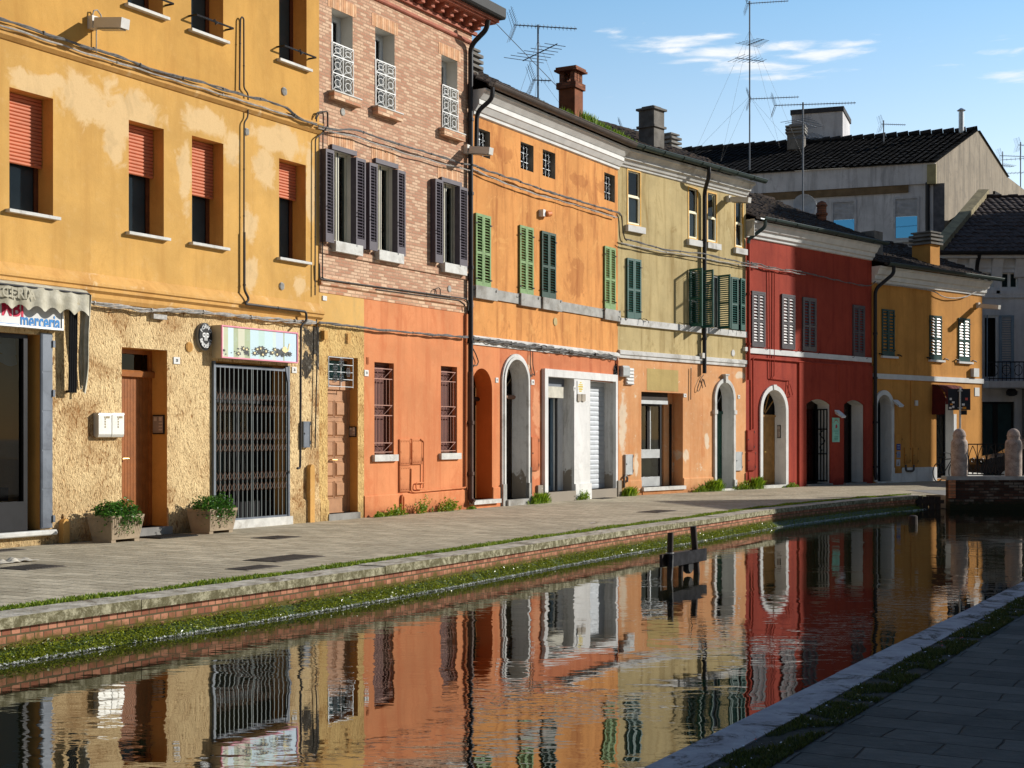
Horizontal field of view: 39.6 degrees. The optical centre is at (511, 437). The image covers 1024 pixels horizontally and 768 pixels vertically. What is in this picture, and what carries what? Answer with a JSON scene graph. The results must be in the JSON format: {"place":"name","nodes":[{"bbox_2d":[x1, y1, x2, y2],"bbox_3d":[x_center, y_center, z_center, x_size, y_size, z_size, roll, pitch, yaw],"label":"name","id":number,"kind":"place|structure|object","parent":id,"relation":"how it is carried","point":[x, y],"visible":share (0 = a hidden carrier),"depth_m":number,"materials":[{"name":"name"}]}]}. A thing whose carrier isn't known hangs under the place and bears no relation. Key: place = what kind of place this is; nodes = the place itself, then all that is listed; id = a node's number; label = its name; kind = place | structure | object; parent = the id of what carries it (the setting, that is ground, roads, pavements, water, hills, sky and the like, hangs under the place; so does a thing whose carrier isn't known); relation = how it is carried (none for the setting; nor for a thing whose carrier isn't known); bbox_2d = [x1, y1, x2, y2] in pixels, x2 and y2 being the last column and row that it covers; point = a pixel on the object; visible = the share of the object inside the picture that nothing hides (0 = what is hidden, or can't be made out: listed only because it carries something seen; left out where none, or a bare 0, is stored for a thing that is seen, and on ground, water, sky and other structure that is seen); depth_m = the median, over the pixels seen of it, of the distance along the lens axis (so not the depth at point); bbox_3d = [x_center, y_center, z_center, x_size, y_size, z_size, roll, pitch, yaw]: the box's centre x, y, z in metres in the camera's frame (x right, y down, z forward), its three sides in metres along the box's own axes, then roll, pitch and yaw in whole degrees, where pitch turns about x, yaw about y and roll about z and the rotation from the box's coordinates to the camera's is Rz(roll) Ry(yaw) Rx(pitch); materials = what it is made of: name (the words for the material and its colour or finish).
{"place":"outdoors","nodes":[
{"label":"outdoors","id":0,"kind":"place"},
{"bbox_2d":[0,508,1023,767],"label":"canal water","id":1,"kind":"structure","parent":0,"point":[634,660],"depth_m":12.06,"materials":[{"name":"black liquid"}]},
{"bbox_2d":[0,506,921,663],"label":"weed bank","id":2,"kind":"structure","parent":1,"relation":"on","point":[476,576],"depth_m":15.40,"materials":[{"name":"green plant"}]},
{"bbox_2d":[0,509,925,665],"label":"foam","id":3,"kind":"object","parent":1,"relation":"on","point":[344,606],"visible":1,"depth_m":16.36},
{"bbox_2d":[0,494,925,649],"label":"canal wall","id":4,"kind":"structure","parent":1,"relation":"in","point":[46,622],"depth_m":16.21,"materials":[{"name":"stone"}]},
{"bbox_2d":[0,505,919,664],"bbox_3d":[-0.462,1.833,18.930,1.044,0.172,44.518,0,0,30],"label":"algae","id":5,"kind":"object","parent":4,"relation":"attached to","point":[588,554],"visible":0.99,"depth_m":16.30,"materials":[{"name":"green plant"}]},
{"bbox_2d":[916,496,943,509],"bbox_3d":[11.041,2.230,37.616,0.750,1.360,0.100,0,0,0],"label":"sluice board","id":6,"kind":"object","parent":4,"relation":"attached to","point":[929,502],"visible":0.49,"depth_m":37.61,"materials":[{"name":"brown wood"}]},
{"bbox_2d":[659,526,706,579],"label":"mooring stakes","id":7,"kind":"object","parent":1,"relation":"in","point":[686,561],"visible":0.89,"depth_m":19.52,"materials":[{"name":"brown wood"}]},
{"bbox_2d":[908,475,1023,509],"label":"bridge","id":8,"kind":"structure","parent":1,"relation":"in","point":[983,493],"depth_m":37.50,"materials":[{"name":"brick"}]},
{"bbox_2d":[948,388,969,428],"bbox_3d":[12.465,-0.094,39.645,0.620,2.581,0.150,0,0,0],"label":"road sign","id":9,"kind":"object","parent":8,"relation":"on","point":[959,399],"visible":0.91,"depth_m":39.63,"materials":[{"name":"metal"}]},
{"bbox_2d":[951,429,967,475],"bbox_3d":[11.850,0.397,37.670,0.433,1.259,0.429,0,0,0],"label":"bollard","id":10,"kind":"object","parent":8,"relation":"on","point":[959,454],"visible":1,"depth_m":37.50,"materials":[{"name":"stone"}]},
{"bbox_2d":[968,444,1004,474],"bbox_3d":[12.559,0.584,37.670,0.988,0.834,0.024,0,0,0],"label":"railing","id":11,"kind":"object","parent":8,"relation":"on","point":[986,457],"visible":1,"depth_m":37.66,"materials":[{"name":"black metal"}]},
{"bbox_2d":[969,438,1023,475],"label":"railing","id":12,"kind":"object","parent":8,"relation":"on","point":[990,464],"visible":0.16,"depth_m":45.00,"materials":[{"name":"black metal"}]},
{"bbox_2d":[1005,429,1021,475],"bbox_3d":[13.284,0.397,37.670,0.433,1.259,0.429,0,0,0],"label":"bollard","id":13,"kind":"object","parent":8,"relation":"on","point":[1013,454],"visible":1,"depth_m":37.51,"materials":[{"name":"stone"}]},
{"bbox_2d":[0,474,1023,606],"bbox_3d":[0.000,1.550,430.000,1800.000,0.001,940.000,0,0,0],"label":"pavement","id":14,"kind":"structure","parent":0,"point":[118,566],"depth_m":21.37,"materials":[{"name":"grey stone"}]},
{"bbox_2d":[87,514,144,542],"bbox_3d":[-5.898,1.350,21.172,0.512,0.400,0.672,0,0,29],"label":"planter","id":15,"kind":"object","parent":14,"relation":"on","point":[109,533],"visible":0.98,"depth_m":20.95,"materials":[{"name":"concrete"}]},
{"bbox_2d":[91,496,143,533],"bbox_3d":[-5.874,1.156,21.157,0.666,0.554,0.858,0,0,29],"label":"shrub","id":16,"kind":"object","parent":15,"relation":"in","point":[121,509],"visible":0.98,"depth_m":21.02,"materials":[{"name":"green plant"}]},
{"bbox_2d":[0,0,327,547],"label":"house","id":17,"kind":"structure","parent":14,"relation":"on","point":[126,185],"depth_m":22.77,"materials":[{"name":"paint"}]},
{"bbox_2d":[0,332,27,531],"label":"door","id":18,"kind":"structure","parent":17,"relation":"in","point":[13,347],"depth_m":20.22,"materials":[{"name":"glass"}]},
{"bbox_2d":[0,303,63,330],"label":"shop sign","id":19,"kind":"object","parent":17,"relation":"attached to","point":[34,317],"visible":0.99,"depth_m":20.17,"materials":[{"name":"white paint"}]},
{"bbox_2d":[5,92,60,220],"bbox_3d":[-6.993,-4.043,20.409,0.460,1.766,0.936,0,0,29],"label":"window","id":20,"kind":"structure","parent":17,"relation":"in","point":[25,116],"depth_m":20.57,"materials":[{"name":"plastic"}]},
{"bbox_2d":[0,280,91,393],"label":"awning","id":21,"kind":"object","parent":17,"relation":"attached to","point":[29,296],"visible":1,"depth_m":20.74,"materials":[{"name":"beige fabric"}]},
{"bbox_2d":[40,333,54,528],"bbox_3d":[-6.723,-0.096,20.553,0.070,2.815,0.253,0,0,29],"label":"folded door","id":22,"kind":"structure","parent":17,"relation":"in","point":[47,344],"depth_m":20.53,"materials":[{"name":"grey paint"}]},
{"bbox_2d":[93,413,111,437],"bbox_3d":[-6.173,-0.183,21.453,0.115,0.372,0.268,0,0,29],"label":"letter box","id":23,"kind":"object","parent":17,"relation":"attached to","point":[102,425],"visible":1,"depth_m":21.40,"materials":[{"name":"silver metal"}]},
{"bbox_2d":[87,9,129,51],"bbox_3d":[-5.993,-6.058,21.170,0.712,0.731,0.216,0,0,29],"label":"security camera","id":24,"kind":"object","parent":17,"relation":"attached to","point":[96,23],"visible":1,"depth_m":21.07,"materials":[{"name":"grey paint"}]},
{"bbox_2d":[110,413,124,437],"bbox_3d":[-6.041,-0.185,21.686,0.115,0.376,0.253,0,0,29],"label":"letter box","id":25,"kind":"object","parent":17,"relation":"attached to","point":[117,425],"visible":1,"depth_m":21.66,"materials":[{"name":"silver metal"}]},
{"bbox_2d":[122,349,154,525],"bbox_3d":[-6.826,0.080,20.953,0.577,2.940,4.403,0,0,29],"label":"door","id":26,"kind":"structure","parent":17,"relation":"in","point":[137,373],"depth_m":22.63,"materials":[{"name":"orange wood"}]},
{"bbox_2d":[125,125,170,240],"bbox_3d":[-5.863,-4.024,22.408,0.460,1.781,0.910,0,0,29],"label":"window","id":27,"kind":"structure","parent":17,"relation":"in","point":[140,139],"depth_m":22.61,"materials":[{"name":"red wood"}]},
{"bbox_2d":[124,0,173,20],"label":"window","id":28,"kind":"structure","parent":17,"relation":"in","point":[142,6],"depth_m":22.49,"materials":[{"name":"white stone"}]},
{"bbox_2d":[0,17,316,125],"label":"cable","id":29,"kind":"object","parent":17,"relation":"attached to","point":[44,33],"visible":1,"depth_m":22.14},
{"bbox_2d":[0,25,316,124],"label":"cable","id":30,"kind":"object","parent":17,"relation":"attached to","point":[101,57],"visible":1,"depth_m":21.97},
{"bbox_2d":[195,323,211,350],"bbox_3d":[-5.073,-1.661,23.445,0.074,0.458,0.343,0,0,29],"label":"shop sign","id":31,"kind":"object","parent":17,"relation":"attached to","point":[203,335],"visible":1,"depth_m":23.39,"materials":[{"name":"black ceramic"}]},
{"bbox_2d":[91,301,316,323],"bbox_3d":[-4.969,-2.039,23.501,0.076,0.197,5.663,0,0,29],"label":"cable","id":32,"kind":"object","parent":17,"relation":"attached to","point":[176,310],"visible":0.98,"depth_m":23.13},
{"bbox_2d":[189,140,229,250],"bbox_3d":[-5.163,-4.038,23.644,0.460,1.794,0.910,0,0,29],"label":"window","id":33,"kind":"structure","parent":17,"relation":"in","point":[202,157],"depth_m":23.85,"materials":[{"name":"red wood"}]},
{"bbox_2d":[188,0,233,44],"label":"window","id":34,"kind":"structure","parent":17,"relation":"in","point":[200,19],"depth_m":23.85,"materials":[{"name":"white stone"}]},
{"bbox_2d":[212,361,289,519],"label":"gate","id":35,"kind":"structure","parent":17,"relation":"in","point":[243,408],"depth_m":24.83,"materials":[{"name":"grey metal"}]},
{"bbox_2d":[212,325,297,363],"bbox_3d":[-4.401,-1.591,24.483,0.222,0.546,2.029,0,0,29],"label":"shop sign","id":36,"kind":"object","parent":17,"relation":"attached to","point":[247,344],"visible":1,"depth_m":24.29,"materials":[{"name":"white plastic"}]},
{"bbox_2d":[277,162,311,264],"bbox_3d":[-4.059,-4.044,25.596,0.460,1.807,0.908,0,0,29],"label":"window","id":37,"kind":"structure","parent":17,"relation":"in","point":[287,173],"depth_m":25.85,"materials":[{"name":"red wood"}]},
{"bbox_2d":[276,0,316,71],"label":"window","id":38,"kind":"structure","parent":17,"relation":"in","point":[285,46],"depth_m":25.90,"materials":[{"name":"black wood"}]},
{"bbox_2d":[186,508,237,533],"bbox_3d":[-4.870,1.350,23.099,0.512,0.400,0.672,0,0,29],"label":"planter","id":39,"kind":"object","parent":14,"relation":"on","point":[196,522],"visible":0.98,"depth_m":22.88,"materials":[{"name":"concrete"}]},
{"bbox_2d":[190,491,238,525],"bbox_3d":[-4.850,1.158,23.074,0.660,0.567,0.860,0,0,29],"label":"shrub","id":40,"kind":"object","parent":39,"relation":"in","point":[215,502],"visible":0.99,"depth_m":22.95,"materials":[{"name":"green plant"}]},
{"bbox_2d":[245,554,324,561],"bbox_3d":[-2.904,1.544,18.191,0.550,0.009,1.000,0,0,29],"label":"drain cover","id":41,"kind":"object","parent":14,"relation":"on","point":[283,558],"visible":1,"depth_m":18.09,"materials":[{"name":"metal"}]},
{"bbox_2d":[316,0,505,520],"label":"house","id":42,"kind":"structure","parent":14,"relation":"on","point":[395,240],"depth_m":28.39,"materials":[{"name":"brick"}]},
{"bbox_2d":[328,356,352,512],"bbox_3d":[-3.296,-0.044,26.906,0.296,2.947,0.958,0,0,29],"label":"door","id":43,"kind":"structure","parent":42,"relation":"in","point":[339,384],"depth_m":27.05,"materials":[{"name":"beige wood"}]},
{"bbox_2d":[320,144,365,255],"bbox_3d":[-3.285,-4.461,26.818,0.503,1.993,1.262,0,0,29],"label":"window","id":44,"kind":"structure","parent":42,"relation":"in","point":[330,158],"depth_m":26.87,"materials":[{"name":"beige wood"}]},
{"bbox_2d":[328,15,361,107],"bbox_3d":[-3.319,-7.180,26.892,0.570,1.781,0.886,0,0,29],"label":"window","id":45,"kind":"structure","parent":42,"relation":"in","point":[336,94],"depth_m":26.95,"materials":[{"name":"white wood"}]},
{"bbox_2d":[364,158,405,263],"bbox_3d":[-2.606,-4.453,28.021,0.503,1.982,1.246,0,0,29],"label":"window","id":46,"kind":"structure","parent":42,"relation":"in","point":[373,171],"depth_m":28.21,"materials":[{"name":"beige wood"}]},
{"bbox_2d":[372,362,398,461],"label":"window","id":47,"kind":"structure","parent":42,"relation":"in","point":[381,372],"depth_m":28.19,"materials":[{"name":"red wood"}]},
{"bbox_2d":[372,34,403,122],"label":"window","id":48,"kind":"structure","parent":42,"relation":"in","point":[378,109],"depth_m":28.19,"materials":[{"name":"white metal"}]},
{"bbox_2d":[318,321,468,337],"bbox_3d":[-2.245,-2.130,28.337,0.054,0.121,5.265,0,0,29],"label":"cable","id":49,"kind":"object","parent":42,"relation":"attached to","point":[376,329],"visible":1,"depth_m":27.95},
{"bbox_2d":[318,125,469,164],"bbox_3d":[-2.227,-5.782,28.309,0.056,0.218,5.348,0,0,29],"label":"cable","id":50,"kind":"object","parent":42,"relation":"attached to","point":[383,139],"visible":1,"depth_m":28.08,"materials":[{"name":"black rubber"}]},
{"bbox_2d":[399,439,410,465],"bbox_3d":[-2.155,0.306,28.638,0.038,0.537,0.397,0,0,29],"label":"meter cabinet","id":51,"kind":"object","parent":42,"relation":"attached to","point":[404,453],"visible":1,"depth_m":28.61,"materials":[{"name":"orange metal"}]},
{"bbox_2d":[399,466,410,491],"bbox_3d":[-2.155,0.839,28.638,0.038,0.516,0.397,0,0,29],"label":"meter cabinet","id":52,"kind":"object","parent":42,"relation":"attached to","point":[404,478],"visible":1,"depth_m":28.61,"materials":[{"name":"orange metal"}]},
{"bbox_2d":[411,439,422,464],"bbox_3d":[-1.938,0.290,29.021,0.038,0.522,0.407,0,0,30],"label":"meter cabinet","id":53,"kind":"object","parent":42,"relation":"attached to","point":[416,451],"visible":1,"depth_m":28.99,"materials":[{"name":"orange metal"}]},
{"bbox_2d":[430,177,467,275],"bbox_3d":[-1.437,-4.463,30.086,0.503,1.986,1.284,0,0,29],"label":"window","id":54,"kind":"structure","parent":42,"relation":"in","point":[437,188],"depth_m":30.16,"materials":[{"name":"beige wood"}]},
{"bbox_2d":[439,366,461,459],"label":"window","id":55,"kind":"structure","parent":42,"relation":"in","point":[446,372],"depth_m":30.29,"materials":[{"name":"red wood"}]},
{"bbox_2d":[439,61,465,142],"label":"window","id":56,"kind":"structure","parent":42,"relation":"in","point":[449,133],"depth_m":30.21,"materials":[{"name":"white metal"}]},
{"bbox_2d":[463,144,493,155],"bbox_3d":[-0.722,-6.166,30.540,0.663,0.280,0.170,0,0,29],"label":"wall lamp","id":57,"kind":"object","parent":42,"relation":"attached to","point":[477,150],"visible":1,"depth_m":30.46,"materials":[{"name":"grey metal"}]},
{"bbox_2d":[0,493,910,610],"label":"grass strip","id":58,"kind":"object","parent":14,"relation":"on","point":[72,598],"depth_m":17.13,"materials":[{"name":"green plant"}]},
{"bbox_2d":[469,48,637,507],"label":"house","id":59,"kind":"structure","parent":14,"relation":"on","point":[552,280],"depth_m":33.76,"materials":[{"name":"orange paint"}]},
{"bbox_2d":[474,213,496,292],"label":"window","id":60,"kind":"structure","parent":59,"relation":"in","point":[482,228],"depth_m":31.25,"materials":[{"name":"green wood"}]},
{"bbox_2d":[506,369,515,497],"bbox_3d":[-0.257,-0.209,32.798,0.190,3.249,1.146,0,0,29],"label":"door","id":61,"kind":"structure","parent":59,"relation":"in","point":[508,397],"depth_m":33.14,"materials":[{"name":"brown wood"}]},
{"bbox_2d":[518,225,538,299],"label":"window","id":62,"kind":"structure","parent":59,"relation":"in","point":[520,290],"depth_m":32.99,"materials":[{"name":"green wood"}]},
{"bbox_2d":[504,7,576,109],"bbox_3d":[0.734,-9.880,38.527,1.971,3.331,1.677,0,0,40],"label":"antenna","id":63,"kind":"object","parent":59,"relation":"on","point":[538,52],"visible":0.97,"depth_m":38.48,"materials":[{"name":"grey paint"}]},
{"bbox_2d":[473,336,616,359],"bbox_3d":[0.933,-2.110,33.956,0.102,0.193,7.256,0,0,29],"label":"cable","id":64,"kind":"object","parent":59,"relation":"attached to","point":[541,347],"visible":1,"depth_m":33.52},
{"bbox_2d":[472,164,620,215],"bbox_3d":[0.993,-5.856,34.002,0.058,0.114,7.550,0,0,29],"label":"cable","id":65,"kind":"object","parent":59,"relation":"attached to","point":[520,181],"visible":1,"depth_m":33.54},
{"bbox_2d":[540,231,560,302],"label":"window","id":66,"kind":"structure","parent":59,"relation":"in","point":[549,235],"depth_m":33.92,"materials":[{"name":"green wood"}]},
{"bbox_2d":[548,377,563,490],"bbox_3d":[0.859,-0.070,34.642,0.420,2.764,1.397,0,0,29],"label":"door","id":67,"kind":"structure","parent":59,"relation":"in","point":[555,385],"depth_m":34.98,"materials":[{"name":"grey glass"}]},
{"bbox_2d":[603,246,619,312],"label":"window","id":68,"kind":"structure","parent":59,"relation":"in","point":[609,305],"depth_m":36.88,"materials":[{"name":"green wood"}]},
{"bbox_2d":[544,105,767,494],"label":"house","id":69,"kind":"structure","parent":14,"relation":"on","point":[679,313],"depth_m":39.90,"materials":[{"name":"yellow paint"}]},
{"bbox_2d":[625,168,645,233],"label":"window","id":70,"kind":"structure","parent":69,"relation":"in","point":[633,224],"depth_m":38.10,"materials":[{"name":"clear glass"}]},
{"bbox_2d":[626,258,645,321],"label":"window","id":71,"kind":"structure","parent":69,"relation":"in","point":[632,315],"depth_m":37.89,"materials":[{"name":"green wood"}]},
{"bbox_2d":[641,392,672,486],"bbox_3d":[3.833,0.058,39.289,0.550,2.579,2.047,0,0,40],"label":"door","id":72,"kind":"structure","parent":69,"relation":"in","point":[664,401],"depth_m":39.61,"materials":[{"name":"black metal"}]},
{"bbox_2d":[686,186,702,246],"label":"window","id":73,"kind":"structure","parent":69,"relation":"in","point":[692,240],"depth_m":40.38,"materials":[{"name":"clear glass"}]},
{"bbox_2d":[689,268,713,327],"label":"window","id":74,"kind":"structure","parent":69,"relation":"in","point":[693,324],"depth_m":40.04,"materials":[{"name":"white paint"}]},
{"bbox_2d":[707,191,721,249],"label":"window","id":75,"kind":"structure","parent":69,"relation":"in","point":[711,244],"depth_m":41.18,"materials":[{"name":"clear glass"}]},
{"bbox_2d":[717,388,722,480],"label":"door","id":76,"kind":"structure","parent":69,"relation":"in","point":[719,416],"depth_m":42.01,"materials":[{"name":"green paint"}]},
{"bbox_2d":[714,274,730,328],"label":"window","id":77,"kind":"structure","parent":69,"relation":"in","point":[718,295],"depth_m":41.11,"materials":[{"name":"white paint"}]},
{"bbox_2d":[730,277,745,330],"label":"window","id":78,"kind":"structure","parent":69,"relation":"in","point":[738,285],"depth_m":42.07,"materials":[{"name":"green wood"}]},
{"bbox_2d":[733,203,747,254],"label":"window","id":79,"kind":"structure","parent":69,"relation":"in","point":[738,249],"depth_m":42.34,"materials":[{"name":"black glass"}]},
{"bbox_2d":[746,192,889,488],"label":"house","id":80,"kind":"structure","parent":14,"relation":"on","point":[809,369],"depth_m":45.23,"materials":[{"name":"red paint"}]},
{"bbox_2d":[751,291,767,349],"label":"window","id":81,"kind":"structure","parent":80,"relation":"in","point":[759,343],"depth_m":42.93,"materials":[{"name":"grey wood"}]},
{"bbox_2d":[763,393,775,483],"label":"door","id":82,"kind":"structure","parent":80,"relation":"in","point":[768,407],"depth_m":44.11,"materials":[{"name":"brown wood"}]},
{"bbox_2d":[781,294,798,351],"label":"window","id":83,"kind":"structure","parent":80,"relation":"in","point":[784,345],"depth_m":44.14,"materials":[{"name":"grey wood"}]},
{"bbox_2d":[802,297,819,353],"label":"window","id":84,"kind":"structure","parent":80,"relation":"in","point":[805,347],"depth_m":45.06,"materials":[{"name":"grey wood"}]},
{"bbox_2d":[806,401,816,482],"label":"door","id":85,"kind":"structure","parent":80,"relation":"in","point":[811,408],"depth_m":46.13,"materials":[{"name":"black metal"}]},
{"bbox_2d":[844,403,850,481],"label":"door","id":86,"kind":"structure","parent":80,"relation":"in","point":[847,407],"depth_m":47.82,"materials":[{"name":"black metal"}]},
{"bbox_2d":[852,305,866,358],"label":"window","id":87,"kind":"structure","parent":80,"relation":"in","point":[860,353],"depth_m":47.33,"materials":[{"name":"grey wood"}]},
{"bbox_2d":[855,231,1004,482],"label":"house","id":88,"kind":"structure","parent":14,"relation":"on","point":[923,341],"depth_m":50.20,"materials":[{"name":"yellow paint"}]},
{"bbox_2d":[879,309,901,358],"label":"window","id":89,"kind":"structure","parent":88,"relation":"in","point":[885,354],"depth_m":48.65,"materials":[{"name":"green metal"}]},
{"bbox_2d":[927,315,948,361],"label":"window","id":90,"kind":"structure","parent":88,"relation":"in","point":[932,358],"depth_m":50.59,"materials":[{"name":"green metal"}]},
{"bbox_2d":[936,414,944,477],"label":"door","id":91,"kind":"structure","parent":88,"relation":"in","point":[938,417],"depth_m":51.77,"materials":[{"name":"black metal"}]},
{"bbox_2d":[932,384,962,414],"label":"awning","id":92,"kind":"object","parent":88,"relation":"attached to","point":[939,400],"visible":0.5,"depth_m":50.37,"materials":[{"name":"red fabric"}]},
{"bbox_2d":[956,318,976,363],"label":"window","id":93,"kind":"structure","parent":88,"relation":"in","point":[963,360],"depth_m":51.85,"materials":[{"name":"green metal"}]},
{"bbox_2d":[939,189,1023,473],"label":"house","id":94,"kind":"structure","parent":14,"relation":"on","point":[983,231],"depth_m":60.00,"materials":[{"name":"white paint"}]},
{"bbox_2d":[982,402,1013,473],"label":"door","id":95,"kind":"structure","parent":94,"relation":"in","point":[997,417],"depth_m":60.17,"materials":[{"name":"black metal"}]},
{"bbox_2d":[983,315,1013,378],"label":"window","id":96,"kind":"structure","parent":94,"relation":"in","point":[990,323],"depth_m":60.05,"materials":[{"name":"white paint"}]},
{"bbox_2d":[996,270,1023,293],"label":"window","id":97,"kind":"structure","parent":94,"relation":"in","point":[1009,285],"depth_m":59.96,"materials":[{"name":"white paint"}]},
{"bbox_2d":[472,0,1023,219],"label":"sky","id":98,"kind":"structure","parent":0,"point":[914,64],"materials":[{"name":"blue"}]},
{"bbox_2d":[695,0,801,169],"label":"antenna","id":99,"kind":"object","parent":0,"point":[755,60],"visible":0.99,"depth_m":55.98,"materials":[{"name":"grey paint"}]},
{"bbox_2d":[793,194,816,212],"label":"satellite dish","id":100,"kind":"object","parent":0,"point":[810,204],"visible":0.71,"depth_m":55.95,"materials":[{"name":"grey paint"}]},
{"bbox_2d":[770,93,855,210],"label":"antenna","id":101,"kind":"object","parent":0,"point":[802,122],"visible":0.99,"depth_m":51.98,"materials":[{"name":"grey paint"}]},
{"bbox_2d":[682,106,1023,246],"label":"house","id":102,"kind":"structure","parent":0,"point":[928,180],"depth_m":68.55,"materials":[{"name":"grey paint"}]},
{"bbox_2d":[831,199,856,230],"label":"window","id":103,"kind":"structure","parent":102,"relation":"in","point":[841,210],"depth_m":67.40,"materials":[{"name":"blue mirror"}]},
{"bbox_2d":[893,196,918,242],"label":"window","id":104,"kind":"structure","parent":102,"relation":"in","point":[903,227],"depth_m":66.47,"materials":[{"name":"blue glass"}]},
{"bbox_2d":[702,596,1023,767],"bbox_3d":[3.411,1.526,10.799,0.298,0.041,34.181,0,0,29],"label":"grass verge","id":105,"kind":"object","parent":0,"point":[933,653],"depth_m":8.45,"materials":[{"name":"green plant"}]},
{"bbox_2d":[769,614,1023,767],"bbox_3d":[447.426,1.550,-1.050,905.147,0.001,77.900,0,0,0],"label":"quay","id":106,"kind":"structure","parent":0,"point":[964,708],"depth_m":7.73,"materials":[{"name":"stone"}]},
{"bbox_2d":[645,581,1023,767],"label":"canal wall","id":107,"kind":"structure","parent":106,"relation":"on","point":[711,749],"depth_m":8.49,"materials":[{"name":"stone"}]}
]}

